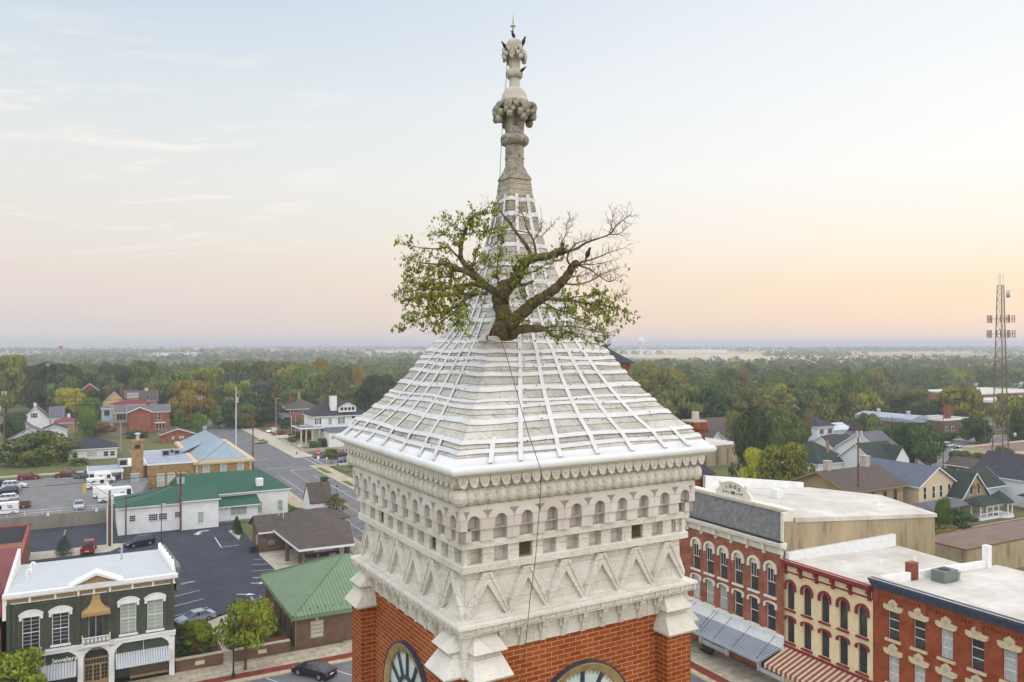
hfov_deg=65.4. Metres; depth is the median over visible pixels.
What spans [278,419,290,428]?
shrub
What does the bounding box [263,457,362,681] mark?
street marking
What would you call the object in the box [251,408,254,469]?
utility pole
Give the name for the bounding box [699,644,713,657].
bench
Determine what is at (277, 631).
shrub
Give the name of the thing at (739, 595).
window
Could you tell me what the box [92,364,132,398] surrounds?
tree
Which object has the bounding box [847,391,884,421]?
tree
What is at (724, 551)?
window
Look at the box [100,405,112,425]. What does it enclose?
porch house
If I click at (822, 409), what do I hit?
tree
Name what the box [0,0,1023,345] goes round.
sky
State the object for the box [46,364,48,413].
utility pole
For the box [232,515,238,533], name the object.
evergreen
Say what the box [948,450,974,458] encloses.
tree
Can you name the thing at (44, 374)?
tree
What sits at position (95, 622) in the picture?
window
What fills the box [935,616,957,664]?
window
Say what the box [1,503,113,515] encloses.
railing
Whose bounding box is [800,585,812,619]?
window
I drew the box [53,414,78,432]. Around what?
red roof house
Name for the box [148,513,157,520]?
window
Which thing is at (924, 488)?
window
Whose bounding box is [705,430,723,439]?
white gable house
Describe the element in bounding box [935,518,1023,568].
workshop
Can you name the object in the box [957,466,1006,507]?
blue house
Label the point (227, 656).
steps
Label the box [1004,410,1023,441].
tree
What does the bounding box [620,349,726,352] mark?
industrial shed
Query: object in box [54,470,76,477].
parked car
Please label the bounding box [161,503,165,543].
lot lamp
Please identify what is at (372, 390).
tree
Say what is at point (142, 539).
parked car
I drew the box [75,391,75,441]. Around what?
utility pole
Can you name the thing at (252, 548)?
heat pump
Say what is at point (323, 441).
shrub
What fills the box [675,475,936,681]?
lodge building
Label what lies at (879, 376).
tree
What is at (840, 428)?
pale roof house
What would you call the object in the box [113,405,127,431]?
wing
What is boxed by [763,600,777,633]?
window
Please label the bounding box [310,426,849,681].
pavement
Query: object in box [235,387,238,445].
flagpole
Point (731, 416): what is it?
tree
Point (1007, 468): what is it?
white gable house
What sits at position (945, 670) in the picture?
window
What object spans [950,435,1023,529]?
pavement
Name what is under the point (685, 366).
tree
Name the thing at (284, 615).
side door
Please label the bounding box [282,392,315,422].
brick house
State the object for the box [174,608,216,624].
parked car
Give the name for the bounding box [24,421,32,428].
cottage
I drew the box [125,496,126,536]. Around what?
utility pole
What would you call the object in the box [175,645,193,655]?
shrub
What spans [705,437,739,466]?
panel hall
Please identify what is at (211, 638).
shrub
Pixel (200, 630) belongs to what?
ornamental tree
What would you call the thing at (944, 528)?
shrub
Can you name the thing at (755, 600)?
window
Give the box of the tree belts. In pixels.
[0,345,1023,353]
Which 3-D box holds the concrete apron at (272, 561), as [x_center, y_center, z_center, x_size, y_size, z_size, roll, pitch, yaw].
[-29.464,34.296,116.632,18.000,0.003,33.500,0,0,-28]
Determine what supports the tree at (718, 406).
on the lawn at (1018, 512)
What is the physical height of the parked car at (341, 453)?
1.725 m
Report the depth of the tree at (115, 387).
391.93 m
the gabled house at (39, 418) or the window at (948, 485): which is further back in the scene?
the gabled house at (39, 418)
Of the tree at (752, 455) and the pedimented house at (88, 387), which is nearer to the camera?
the tree at (752, 455)
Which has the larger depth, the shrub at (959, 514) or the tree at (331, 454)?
the tree at (331, 454)
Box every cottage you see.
[7,425,46,451]
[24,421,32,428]
[844,431,854,435]
[941,468,1013,520]
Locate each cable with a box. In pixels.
[487,200,527,247]
[498,66,540,679]
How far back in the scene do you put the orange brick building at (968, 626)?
66.40 m
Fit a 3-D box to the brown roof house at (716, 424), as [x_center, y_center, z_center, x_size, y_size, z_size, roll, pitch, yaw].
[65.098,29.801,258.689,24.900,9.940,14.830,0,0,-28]
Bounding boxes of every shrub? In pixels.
[67,458,88,465]
[122,431,150,438]
[174,624,186,635]
[175,636,186,646]
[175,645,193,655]
[194,641,216,653]
[207,634,217,643]
[265,626,282,635]
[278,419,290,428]
[287,436,296,442]
[289,417,301,428]
[289,506,297,511]
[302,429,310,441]
[309,441,314,447]
[314,441,321,447]
[317,438,326,446]
[320,476,328,481]
[935,524,958,533]
[939,431,959,440]
[951,508,978,528]
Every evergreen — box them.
[54,535,73,555]
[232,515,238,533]
[235,521,242,534]
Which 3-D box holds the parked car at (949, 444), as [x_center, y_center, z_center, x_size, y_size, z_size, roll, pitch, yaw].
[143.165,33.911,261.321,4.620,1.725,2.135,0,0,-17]
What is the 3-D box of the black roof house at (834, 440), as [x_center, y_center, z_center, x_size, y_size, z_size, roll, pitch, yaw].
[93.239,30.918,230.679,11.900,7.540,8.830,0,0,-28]
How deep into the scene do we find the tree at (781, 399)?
315.64 m
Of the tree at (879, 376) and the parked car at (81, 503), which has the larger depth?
the tree at (879, 376)
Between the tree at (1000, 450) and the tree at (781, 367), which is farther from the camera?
the tree at (781, 367)
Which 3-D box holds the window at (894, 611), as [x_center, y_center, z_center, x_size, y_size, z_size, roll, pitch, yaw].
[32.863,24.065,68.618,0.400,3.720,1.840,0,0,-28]
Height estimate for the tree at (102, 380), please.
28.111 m
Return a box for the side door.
[284,615,285,632]
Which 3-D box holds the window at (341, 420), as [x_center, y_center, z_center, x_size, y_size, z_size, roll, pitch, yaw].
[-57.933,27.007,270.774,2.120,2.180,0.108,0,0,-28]
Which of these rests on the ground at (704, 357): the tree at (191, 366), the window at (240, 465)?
the tree at (191, 366)
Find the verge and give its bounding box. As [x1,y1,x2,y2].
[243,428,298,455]
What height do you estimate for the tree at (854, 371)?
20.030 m
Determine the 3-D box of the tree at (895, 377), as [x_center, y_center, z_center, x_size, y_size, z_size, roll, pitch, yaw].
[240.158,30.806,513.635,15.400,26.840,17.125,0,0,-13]
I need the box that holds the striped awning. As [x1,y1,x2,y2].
[764,647,865,681]
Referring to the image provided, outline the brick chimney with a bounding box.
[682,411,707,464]
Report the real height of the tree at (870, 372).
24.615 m
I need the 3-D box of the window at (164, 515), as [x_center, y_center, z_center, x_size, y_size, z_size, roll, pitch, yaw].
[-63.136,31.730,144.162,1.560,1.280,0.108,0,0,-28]
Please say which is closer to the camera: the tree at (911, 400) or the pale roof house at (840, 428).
the pale roof house at (840, 428)
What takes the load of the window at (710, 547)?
in the lodge building at (745, 535)
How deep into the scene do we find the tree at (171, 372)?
511.83 m
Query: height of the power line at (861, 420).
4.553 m
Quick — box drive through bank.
[248,507,354,564]
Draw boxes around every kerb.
[229,530,240,539]
[232,429,711,681]
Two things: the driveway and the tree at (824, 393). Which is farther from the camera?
the tree at (824, 393)
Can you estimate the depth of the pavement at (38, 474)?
190.92 m
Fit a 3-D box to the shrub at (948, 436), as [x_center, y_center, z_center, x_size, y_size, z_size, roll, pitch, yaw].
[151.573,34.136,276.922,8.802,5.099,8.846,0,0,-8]
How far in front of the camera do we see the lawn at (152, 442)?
278.68 m
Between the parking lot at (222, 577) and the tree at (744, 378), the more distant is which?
the tree at (744, 378)
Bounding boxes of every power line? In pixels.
[0,397,187,495]
[0,398,251,500]
[27,373,368,406]
[708,394,1019,430]
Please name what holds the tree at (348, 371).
on the ground at (704, 357)
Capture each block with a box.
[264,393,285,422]
[923,404,968,436]
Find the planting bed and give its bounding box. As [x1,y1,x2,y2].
[174,615,283,657]
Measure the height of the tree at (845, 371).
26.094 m
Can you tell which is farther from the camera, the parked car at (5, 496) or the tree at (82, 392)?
the tree at (82, 392)
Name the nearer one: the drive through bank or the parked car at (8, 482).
the drive through bank
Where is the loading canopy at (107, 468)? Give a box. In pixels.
[87,458,127,478]
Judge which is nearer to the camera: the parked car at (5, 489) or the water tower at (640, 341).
the parked car at (5, 489)
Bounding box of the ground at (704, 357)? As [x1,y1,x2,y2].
[0,345,1023,681]
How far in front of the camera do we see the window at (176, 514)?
145.29 m
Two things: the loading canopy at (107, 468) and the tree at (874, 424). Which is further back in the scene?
the tree at (874, 424)
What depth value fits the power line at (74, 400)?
199.41 m
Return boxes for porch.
[263,412,292,425]
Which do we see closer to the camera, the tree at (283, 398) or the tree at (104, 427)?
the tree at (104, 427)
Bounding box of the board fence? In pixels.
[92,431,128,437]
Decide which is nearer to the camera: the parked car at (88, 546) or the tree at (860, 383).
the parked car at (88, 546)
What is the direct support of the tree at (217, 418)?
on the ground at (704, 357)
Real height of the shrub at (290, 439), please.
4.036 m
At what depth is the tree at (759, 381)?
477.67 m
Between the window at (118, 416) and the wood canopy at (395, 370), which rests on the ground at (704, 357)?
the wood canopy at (395, 370)
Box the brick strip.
[197,652,729,681]
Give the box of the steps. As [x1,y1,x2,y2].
[223,650,232,663]
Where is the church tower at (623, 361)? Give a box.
[602,333,634,374]
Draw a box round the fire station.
[854,408,929,432]
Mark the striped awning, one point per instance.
(791, 664)
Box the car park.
[937,422,1006,462]
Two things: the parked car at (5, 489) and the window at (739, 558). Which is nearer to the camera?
the window at (739, 558)
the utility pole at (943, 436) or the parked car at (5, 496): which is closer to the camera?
the parked car at (5, 496)
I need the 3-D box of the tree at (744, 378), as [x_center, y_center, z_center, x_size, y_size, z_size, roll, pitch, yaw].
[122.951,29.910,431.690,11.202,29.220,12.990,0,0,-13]
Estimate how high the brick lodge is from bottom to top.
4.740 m
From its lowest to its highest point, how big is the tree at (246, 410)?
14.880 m
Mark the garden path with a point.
(214, 622)
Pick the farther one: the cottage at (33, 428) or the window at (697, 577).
the cottage at (33, 428)
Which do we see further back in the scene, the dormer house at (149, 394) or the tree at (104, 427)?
the dormer house at (149, 394)
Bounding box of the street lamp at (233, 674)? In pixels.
[231,610,235,677]
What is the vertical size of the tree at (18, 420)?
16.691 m
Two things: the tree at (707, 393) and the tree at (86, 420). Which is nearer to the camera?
the tree at (86, 420)
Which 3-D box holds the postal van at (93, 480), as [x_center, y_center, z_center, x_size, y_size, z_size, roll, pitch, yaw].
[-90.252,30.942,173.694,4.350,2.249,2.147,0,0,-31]
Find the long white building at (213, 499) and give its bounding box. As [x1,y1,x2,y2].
[113,469,290,535]
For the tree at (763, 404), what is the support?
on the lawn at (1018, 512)
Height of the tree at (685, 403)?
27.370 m
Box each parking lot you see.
[0,450,147,517]
[28,522,274,625]
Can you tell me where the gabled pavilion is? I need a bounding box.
[291,481,350,519]
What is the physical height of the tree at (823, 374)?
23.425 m
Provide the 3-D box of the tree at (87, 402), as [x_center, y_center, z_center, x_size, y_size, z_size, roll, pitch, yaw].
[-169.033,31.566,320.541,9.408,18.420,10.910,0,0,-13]
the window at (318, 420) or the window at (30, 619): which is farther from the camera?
the window at (318, 420)
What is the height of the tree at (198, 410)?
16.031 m
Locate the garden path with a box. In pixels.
[208,613,230,650]
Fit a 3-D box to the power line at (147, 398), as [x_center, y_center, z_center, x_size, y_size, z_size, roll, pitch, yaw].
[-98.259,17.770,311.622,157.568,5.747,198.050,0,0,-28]
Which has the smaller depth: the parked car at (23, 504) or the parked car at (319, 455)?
the parked car at (23, 504)
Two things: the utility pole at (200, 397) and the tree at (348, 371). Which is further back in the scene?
the tree at (348, 371)
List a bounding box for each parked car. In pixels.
[0,484,21,489]
[0,486,19,494]
[0,493,18,500]
[1,480,26,486]
[8,498,31,508]
[17,472,39,479]
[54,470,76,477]
[73,469,93,478]
[73,499,84,509]
[80,538,96,553]
[123,533,154,547]
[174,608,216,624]
[254,439,267,443]
[266,428,277,432]
[272,429,286,434]
[291,659,336,680]
[312,451,326,457]
[338,450,347,455]
[944,442,956,447]
[950,446,961,450]
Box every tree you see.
[0,354,33,413]
[0,413,27,440]
[0,430,79,467]
[0,646,47,681]
[21,362,87,406]
[24,393,49,410]
[40,373,81,405]
[54,387,85,414]
[69,389,87,416]
[74,364,87,368]
[74,406,97,438]
[75,368,93,382]
[77,397,102,421]
[78,372,95,383]
[88,388,107,402]
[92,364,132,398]
[92,421,112,437]
[95,373,117,392]
[97,361,110,370]
[102,382,131,399]
[127,360,164,389]
[144,378,161,403]
[152,372,193,403]
[159,388,177,420]
[163,367,173,376]
[167,379,216,427]
[169,408,188,427]
[177,367,192,374]
[183,619,212,645]
[184,406,208,425]
[185,364,204,368]
[186,366,224,404]
[189,412,208,432]
[209,409,228,427]
[212,596,277,669]
[218,360,254,383]
[219,372,255,399]
[220,398,257,426]
[221,379,252,403]
[233,403,256,427]
[239,359,270,386]
[239,393,282,424]
[253,360,285,393]
[253,378,279,398]
[271,363,303,397]
[276,380,301,401]
[276,389,306,404]
[285,367,322,400]
[302,372,326,400]
[304,374,343,404]
[310,369,347,391]
[314,357,330,374]
[316,381,344,404]
[323,448,339,463]
[325,493,347,511]
[331,367,353,384]
[342,388,360,409]
[351,364,365,389]
[353,374,396,411]
[390,193,640,355]
[632,362,654,389]
[639,365,693,390]
[649,390,674,413]
[660,384,704,419]
[676,363,694,375]
[680,382,725,418]
[681,370,692,376]
[686,374,703,384]
[702,373,713,382]
[706,392,739,417]
[716,366,740,391]
[724,410,742,441]
[727,394,739,404]
[728,364,744,370]
[728,408,775,479]
[732,386,776,418]
[736,370,750,386]
[738,447,768,478]
[744,363,760,374]
[746,387,799,413]
[748,377,764,384]
[758,441,815,480]
[762,383,787,391]
[764,408,806,450]
[771,378,806,408]
[772,365,791,373]
[790,388,820,420]
[798,385,831,418]
[800,421,812,443]
[802,373,818,379]
[803,393,844,422]
[817,373,843,415]
[820,372,841,379]
[821,366,840,371]
[836,368,851,375]
[839,373,875,417]
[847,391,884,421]
[849,369,857,373]
[854,413,884,431]
[856,371,873,382]
[866,368,880,382]
[867,368,894,392]
[875,368,900,392]
[876,390,892,412]
[880,428,892,438]
[890,388,929,414]
[890,421,946,465]
[907,373,927,388]
[916,399,942,415]
[928,367,956,388]
[934,496,954,526]
[936,385,987,418]
[939,366,957,384]
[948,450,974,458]
[953,367,975,386]
[957,417,994,443]
[971,365,988,381]
[973,452,983,458]
[976,366,999,387]
[988,393,1023,427]
[994,446,1014,452]
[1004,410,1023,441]
[1007,367,1023,383]
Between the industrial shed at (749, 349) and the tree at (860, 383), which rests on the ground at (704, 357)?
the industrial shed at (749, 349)
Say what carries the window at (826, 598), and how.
in the cream building at (828, 617)
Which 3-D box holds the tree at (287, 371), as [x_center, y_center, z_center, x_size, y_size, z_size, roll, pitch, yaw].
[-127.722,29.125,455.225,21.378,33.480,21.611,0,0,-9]
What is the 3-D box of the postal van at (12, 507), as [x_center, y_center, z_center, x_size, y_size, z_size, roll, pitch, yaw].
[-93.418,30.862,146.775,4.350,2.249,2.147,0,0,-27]
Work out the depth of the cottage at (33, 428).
249.09 m
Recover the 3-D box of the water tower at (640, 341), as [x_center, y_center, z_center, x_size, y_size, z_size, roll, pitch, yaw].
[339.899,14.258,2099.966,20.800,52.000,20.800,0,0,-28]
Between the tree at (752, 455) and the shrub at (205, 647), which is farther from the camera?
the tree at (752, 455)
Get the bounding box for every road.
[201,413,705,681]
[915,439,1009,467]
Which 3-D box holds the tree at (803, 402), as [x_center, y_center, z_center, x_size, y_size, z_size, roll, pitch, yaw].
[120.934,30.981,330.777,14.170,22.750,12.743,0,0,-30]
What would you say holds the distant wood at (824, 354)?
on the ground at (704, 357)
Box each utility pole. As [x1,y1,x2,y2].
[1,387,5,442]
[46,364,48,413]
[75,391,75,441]
[107,490,113,545]
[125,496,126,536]
[176,471,185,531]
[198,393,202,431]
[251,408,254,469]
[853,424,862,486]
[943,418,943,467]
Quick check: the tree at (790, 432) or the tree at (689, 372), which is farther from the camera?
the tree at (689, 372)
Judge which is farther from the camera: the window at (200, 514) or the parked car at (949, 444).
the parked car at (949, 444)
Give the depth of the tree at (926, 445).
210.08 m
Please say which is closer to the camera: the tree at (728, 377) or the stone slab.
the stone slab
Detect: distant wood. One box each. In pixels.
[0,350,424,370]
[614,349,1023,368]
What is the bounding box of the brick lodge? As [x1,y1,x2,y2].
[943,456,979,469]
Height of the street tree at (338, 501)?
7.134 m
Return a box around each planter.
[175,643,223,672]
[229,632,289,661]
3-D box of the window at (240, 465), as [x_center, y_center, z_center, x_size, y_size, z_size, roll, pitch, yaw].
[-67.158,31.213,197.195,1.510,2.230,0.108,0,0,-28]
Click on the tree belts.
(874, 348)
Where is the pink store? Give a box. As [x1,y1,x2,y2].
[962,440,1023,453]
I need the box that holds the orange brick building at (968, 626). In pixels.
[868,544,1023,681]
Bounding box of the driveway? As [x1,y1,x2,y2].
[265,432,293,437]
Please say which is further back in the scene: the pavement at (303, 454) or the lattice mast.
the pavement at (303, 454)
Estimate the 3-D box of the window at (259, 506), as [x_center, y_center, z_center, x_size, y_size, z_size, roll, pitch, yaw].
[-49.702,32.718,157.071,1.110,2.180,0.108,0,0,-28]
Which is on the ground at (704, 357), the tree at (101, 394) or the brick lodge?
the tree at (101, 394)
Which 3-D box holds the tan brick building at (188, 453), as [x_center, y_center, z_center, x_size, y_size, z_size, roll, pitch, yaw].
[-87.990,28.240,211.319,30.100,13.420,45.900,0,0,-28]
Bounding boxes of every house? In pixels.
[25,403,50,428]
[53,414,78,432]
[81,382,99,396]
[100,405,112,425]
[102,388,122,405]
[110,393,152,420]
[124,388,157,403]
[126,402,170,434]
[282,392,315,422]
[292,396,364,447]
[681,417,729,440]
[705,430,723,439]
[778,441,843,472]
[788,455,910,501]
[806,417,837,440]
[813,434,850,451]
[832,422,848,433]
[835,430,897,453]
[837,440,910,467]
[847,420,859,431]
[856,457,982,513]
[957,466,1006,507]
[974,450,1023,506]
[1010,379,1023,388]
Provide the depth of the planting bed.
87.97 m
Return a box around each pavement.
[0,471,82,477]
[129,491,360,681]
[249,428,347,457]
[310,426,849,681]
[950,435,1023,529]
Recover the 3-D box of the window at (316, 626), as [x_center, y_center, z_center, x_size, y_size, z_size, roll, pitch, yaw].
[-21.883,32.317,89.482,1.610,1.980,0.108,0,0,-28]
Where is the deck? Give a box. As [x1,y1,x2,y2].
[102,419,127,423]
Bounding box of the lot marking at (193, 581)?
[64,530,273,615]
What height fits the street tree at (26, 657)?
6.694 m
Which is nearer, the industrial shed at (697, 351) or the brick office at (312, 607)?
the brick office at (312, 607)
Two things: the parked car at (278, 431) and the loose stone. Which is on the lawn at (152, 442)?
the parked car at (278, 431)
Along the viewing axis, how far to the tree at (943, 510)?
142.60 m
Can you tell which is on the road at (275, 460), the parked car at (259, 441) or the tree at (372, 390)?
the parked car at (259, 441)
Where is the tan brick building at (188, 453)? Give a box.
[119,426,254,487]
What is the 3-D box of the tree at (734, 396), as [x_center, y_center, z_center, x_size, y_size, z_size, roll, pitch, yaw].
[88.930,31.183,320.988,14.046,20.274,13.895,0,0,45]
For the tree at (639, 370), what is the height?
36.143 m
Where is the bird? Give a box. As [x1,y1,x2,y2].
[584,247,590,260]
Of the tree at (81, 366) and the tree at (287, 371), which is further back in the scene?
the tree at (81, 366)
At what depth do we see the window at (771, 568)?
80.92 m
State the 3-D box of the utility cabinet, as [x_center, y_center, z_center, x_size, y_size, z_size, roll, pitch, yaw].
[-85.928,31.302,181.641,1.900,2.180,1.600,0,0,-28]
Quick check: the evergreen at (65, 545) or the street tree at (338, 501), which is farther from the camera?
the street tree at (338, 501)
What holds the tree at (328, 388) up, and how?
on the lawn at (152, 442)
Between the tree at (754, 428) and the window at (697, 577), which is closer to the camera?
the window at (697, 577)
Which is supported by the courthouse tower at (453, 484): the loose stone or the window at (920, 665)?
the loose stone
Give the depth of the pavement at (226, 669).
84.53 m
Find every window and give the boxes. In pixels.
[18,609,43,652]
[31,413,36,417]
[48,605,72,647]
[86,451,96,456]
[89,615,102,640]
[103,451,108,455]
[104,410,109,415]
[116,413,125,419]
[117,596,139,636]
[129,515,135,521]
[144,592,165,632]
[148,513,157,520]
[157,473,163,486]
[158,512,167,519]
[168,473,174,484]
[174,511,179,517]
[198,511,203,522]
[203,465,208,472]
[220,464,226,471]
[230,506,246,515]
[238,462,243,470]
[258,501,262,512]
[277,499,282,510]
[310,619,323,638]
[315,418,320,424]
[338,417,344,423]
[690,537,701,571]
[690,573,701,601]
[703,541,714,576]
[703,578,714,607]
[717,545,728,581]
[717,583,728,613]
[731,550,743,587]
[731,588,743,619]
[747,555,759,593]
[747,594,759,626]
[763,560,776,599]
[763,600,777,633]
[784,579,795,613]
[784,615,795,646]
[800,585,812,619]
[800,621,812,653]
[817,591,830,626]
[817,628,830,661]
[835,597,849,633]
[835,635,849,669]
[854,603,869,640]
[854,642,869,677]
[883,599,902,644]
[883,643,902,681]
[893,489,896,499]
[908,607,928,654]
[908,653,929,681]
[923,487,926,499]
[932,486,934,498]
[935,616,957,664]
[935,663,957,681]
[939,485,942,497]
[947,483,950,493]
[965,626,988,676]
[965,674,982,681]
[997,636,1022,681]
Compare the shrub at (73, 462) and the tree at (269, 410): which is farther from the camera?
the tree at (269, 410)
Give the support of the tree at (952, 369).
on the ground at (704, 357)
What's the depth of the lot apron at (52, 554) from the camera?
129.39 m
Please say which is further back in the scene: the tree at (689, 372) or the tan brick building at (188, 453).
the tree at (689, 372)
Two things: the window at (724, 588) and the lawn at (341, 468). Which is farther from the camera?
the lawn at (341, 468)
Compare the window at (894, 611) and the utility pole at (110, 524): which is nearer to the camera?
the window at (894, 611)
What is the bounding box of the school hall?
[983,396,1021,416]
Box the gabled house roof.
[49,405,63,424]
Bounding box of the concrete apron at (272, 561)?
[259,547,351,569]
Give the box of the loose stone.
[488,336,499,339]
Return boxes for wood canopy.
[23,357,415,397]
[629,358,1023,391]
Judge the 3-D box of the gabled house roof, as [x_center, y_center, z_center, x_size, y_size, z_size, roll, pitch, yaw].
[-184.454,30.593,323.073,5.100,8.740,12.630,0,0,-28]
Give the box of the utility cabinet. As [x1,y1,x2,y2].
[130,473,139,482]
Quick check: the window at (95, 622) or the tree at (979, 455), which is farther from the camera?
the tree at (979, 455)
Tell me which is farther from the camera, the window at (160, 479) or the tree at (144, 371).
the tree at (144, 371)
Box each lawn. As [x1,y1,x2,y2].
[0,419,346,455]
[0,449,130,480]
[317,465,353,485]
[802,416,1023,528]
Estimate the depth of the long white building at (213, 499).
150.22 m
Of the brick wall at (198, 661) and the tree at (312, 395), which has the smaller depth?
the brick wall at (198, 661)
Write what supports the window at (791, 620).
in the cream building at (828, 617)
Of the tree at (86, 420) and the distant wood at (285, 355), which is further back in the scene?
the distant wood at (285, 355)
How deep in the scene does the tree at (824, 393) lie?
340.86 m
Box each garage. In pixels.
[42,423,68,436]
[158,426,195,442]
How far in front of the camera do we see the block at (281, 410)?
343.86 m
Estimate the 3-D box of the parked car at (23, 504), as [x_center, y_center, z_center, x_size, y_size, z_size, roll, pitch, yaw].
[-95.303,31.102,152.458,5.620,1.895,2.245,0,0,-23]
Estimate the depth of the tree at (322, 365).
452.87 m
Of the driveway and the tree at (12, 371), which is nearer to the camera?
the driveway
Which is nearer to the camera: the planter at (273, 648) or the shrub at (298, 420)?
the planter at (273, 648)
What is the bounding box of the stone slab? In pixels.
[477,315,495,341]
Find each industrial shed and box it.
[148,352,197,356]
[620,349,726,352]
[728,348,786,350]
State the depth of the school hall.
372.37 m
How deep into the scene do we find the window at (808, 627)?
76.96 m
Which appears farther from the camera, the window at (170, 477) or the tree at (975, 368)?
the tree at (975, 368)
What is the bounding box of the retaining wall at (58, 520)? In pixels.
[0,508,115,529]
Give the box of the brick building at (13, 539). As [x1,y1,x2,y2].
[0,524,30,656]
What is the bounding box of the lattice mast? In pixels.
[987,285,1015,451]
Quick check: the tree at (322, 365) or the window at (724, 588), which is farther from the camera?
the tree at (322, 365)
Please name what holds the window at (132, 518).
in the long white building at (213, 499)
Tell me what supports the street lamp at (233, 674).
on the pavement at (226, 669)
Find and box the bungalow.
[68,438,118,460]
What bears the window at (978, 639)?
in the orange brick building at (968, 626)
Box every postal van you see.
[0,501,18,514]
[86,477,108,488]
[93,485,111,498]
[94,472,115,482]
[98,485,132,502]
[107,493,126,507]
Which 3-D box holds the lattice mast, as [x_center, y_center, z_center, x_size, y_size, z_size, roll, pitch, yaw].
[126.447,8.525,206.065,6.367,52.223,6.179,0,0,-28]
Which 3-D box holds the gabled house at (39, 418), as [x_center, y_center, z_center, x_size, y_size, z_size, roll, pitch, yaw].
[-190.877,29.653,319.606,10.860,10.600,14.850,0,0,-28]
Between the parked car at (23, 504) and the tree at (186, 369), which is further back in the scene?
the tree at (186, 369)
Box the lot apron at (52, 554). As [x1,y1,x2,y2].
[29,543,122,559]
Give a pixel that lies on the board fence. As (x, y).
(112, 435)
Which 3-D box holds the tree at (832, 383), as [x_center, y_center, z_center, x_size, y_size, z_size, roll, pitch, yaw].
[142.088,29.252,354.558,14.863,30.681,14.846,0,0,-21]
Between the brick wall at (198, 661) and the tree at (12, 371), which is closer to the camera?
the brick wall at (198, 661)
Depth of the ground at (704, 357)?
2064.70 m
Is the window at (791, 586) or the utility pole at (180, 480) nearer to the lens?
the window at (791, 586)
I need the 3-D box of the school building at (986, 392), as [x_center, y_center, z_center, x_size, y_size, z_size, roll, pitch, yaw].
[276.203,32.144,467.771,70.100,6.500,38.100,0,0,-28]
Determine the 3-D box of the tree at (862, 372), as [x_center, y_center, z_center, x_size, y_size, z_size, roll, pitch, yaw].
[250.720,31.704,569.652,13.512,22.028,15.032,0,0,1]
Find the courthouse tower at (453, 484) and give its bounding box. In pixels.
[335,22,716,681]
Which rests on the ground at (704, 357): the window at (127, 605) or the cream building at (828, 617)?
the cream building at (828, 617)
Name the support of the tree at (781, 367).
on the ground at (704, 357)
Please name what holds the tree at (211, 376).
on the ground at (704, 357)
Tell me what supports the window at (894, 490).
in the tan house at (877, 480)
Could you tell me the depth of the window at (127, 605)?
79.83 m
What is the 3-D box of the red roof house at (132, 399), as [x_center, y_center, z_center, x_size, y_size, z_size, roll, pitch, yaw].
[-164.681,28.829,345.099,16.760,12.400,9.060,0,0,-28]
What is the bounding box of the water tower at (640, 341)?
[637,337,644,355]
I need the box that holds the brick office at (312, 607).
[259,553,358,649]
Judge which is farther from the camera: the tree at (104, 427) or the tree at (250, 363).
the tree at (250, 363)
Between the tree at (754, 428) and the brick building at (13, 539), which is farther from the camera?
the tree at (754, 428)
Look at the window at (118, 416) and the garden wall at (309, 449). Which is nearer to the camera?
the garden wall at (309, 449)
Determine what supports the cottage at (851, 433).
on the lawn at (1018, 512)
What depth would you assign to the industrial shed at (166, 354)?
2103.33 m
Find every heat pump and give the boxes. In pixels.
[249,535,257,551]
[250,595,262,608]
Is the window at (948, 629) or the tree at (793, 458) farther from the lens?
the tree at (793, 458)
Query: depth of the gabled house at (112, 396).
344.73 m
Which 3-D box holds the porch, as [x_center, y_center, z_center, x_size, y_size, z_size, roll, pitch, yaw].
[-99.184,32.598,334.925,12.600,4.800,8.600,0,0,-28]
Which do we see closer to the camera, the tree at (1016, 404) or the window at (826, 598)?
the window at (826, 598)
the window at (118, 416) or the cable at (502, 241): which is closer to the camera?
the cable at (502, 241)
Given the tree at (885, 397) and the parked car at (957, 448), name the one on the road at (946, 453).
the parked car at (957, 448)
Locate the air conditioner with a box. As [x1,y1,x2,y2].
[931,566,957,583]
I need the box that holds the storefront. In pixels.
[2,543,179,681]
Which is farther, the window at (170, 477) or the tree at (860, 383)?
the tree at (860, 383)
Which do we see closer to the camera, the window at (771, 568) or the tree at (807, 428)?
the window at (771, 568)
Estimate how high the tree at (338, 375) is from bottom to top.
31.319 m
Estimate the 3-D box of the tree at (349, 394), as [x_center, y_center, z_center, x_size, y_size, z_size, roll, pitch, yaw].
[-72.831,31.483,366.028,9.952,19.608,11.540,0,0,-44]
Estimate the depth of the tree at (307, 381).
398.93 m
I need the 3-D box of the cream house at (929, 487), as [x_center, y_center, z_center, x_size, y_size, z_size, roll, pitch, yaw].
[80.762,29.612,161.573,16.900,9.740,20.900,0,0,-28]
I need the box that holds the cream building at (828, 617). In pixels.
[780,533,960,681]
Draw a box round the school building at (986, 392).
[924,387,1023,402]
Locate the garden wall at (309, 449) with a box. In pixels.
[280,438,343,451]
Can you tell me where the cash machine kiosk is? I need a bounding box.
[305,548,339,561]
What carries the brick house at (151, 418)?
on the lawn at (152, 442)
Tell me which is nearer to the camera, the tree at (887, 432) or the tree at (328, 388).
the tree at (887, 432)
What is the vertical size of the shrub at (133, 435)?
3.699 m
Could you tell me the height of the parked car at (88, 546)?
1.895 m

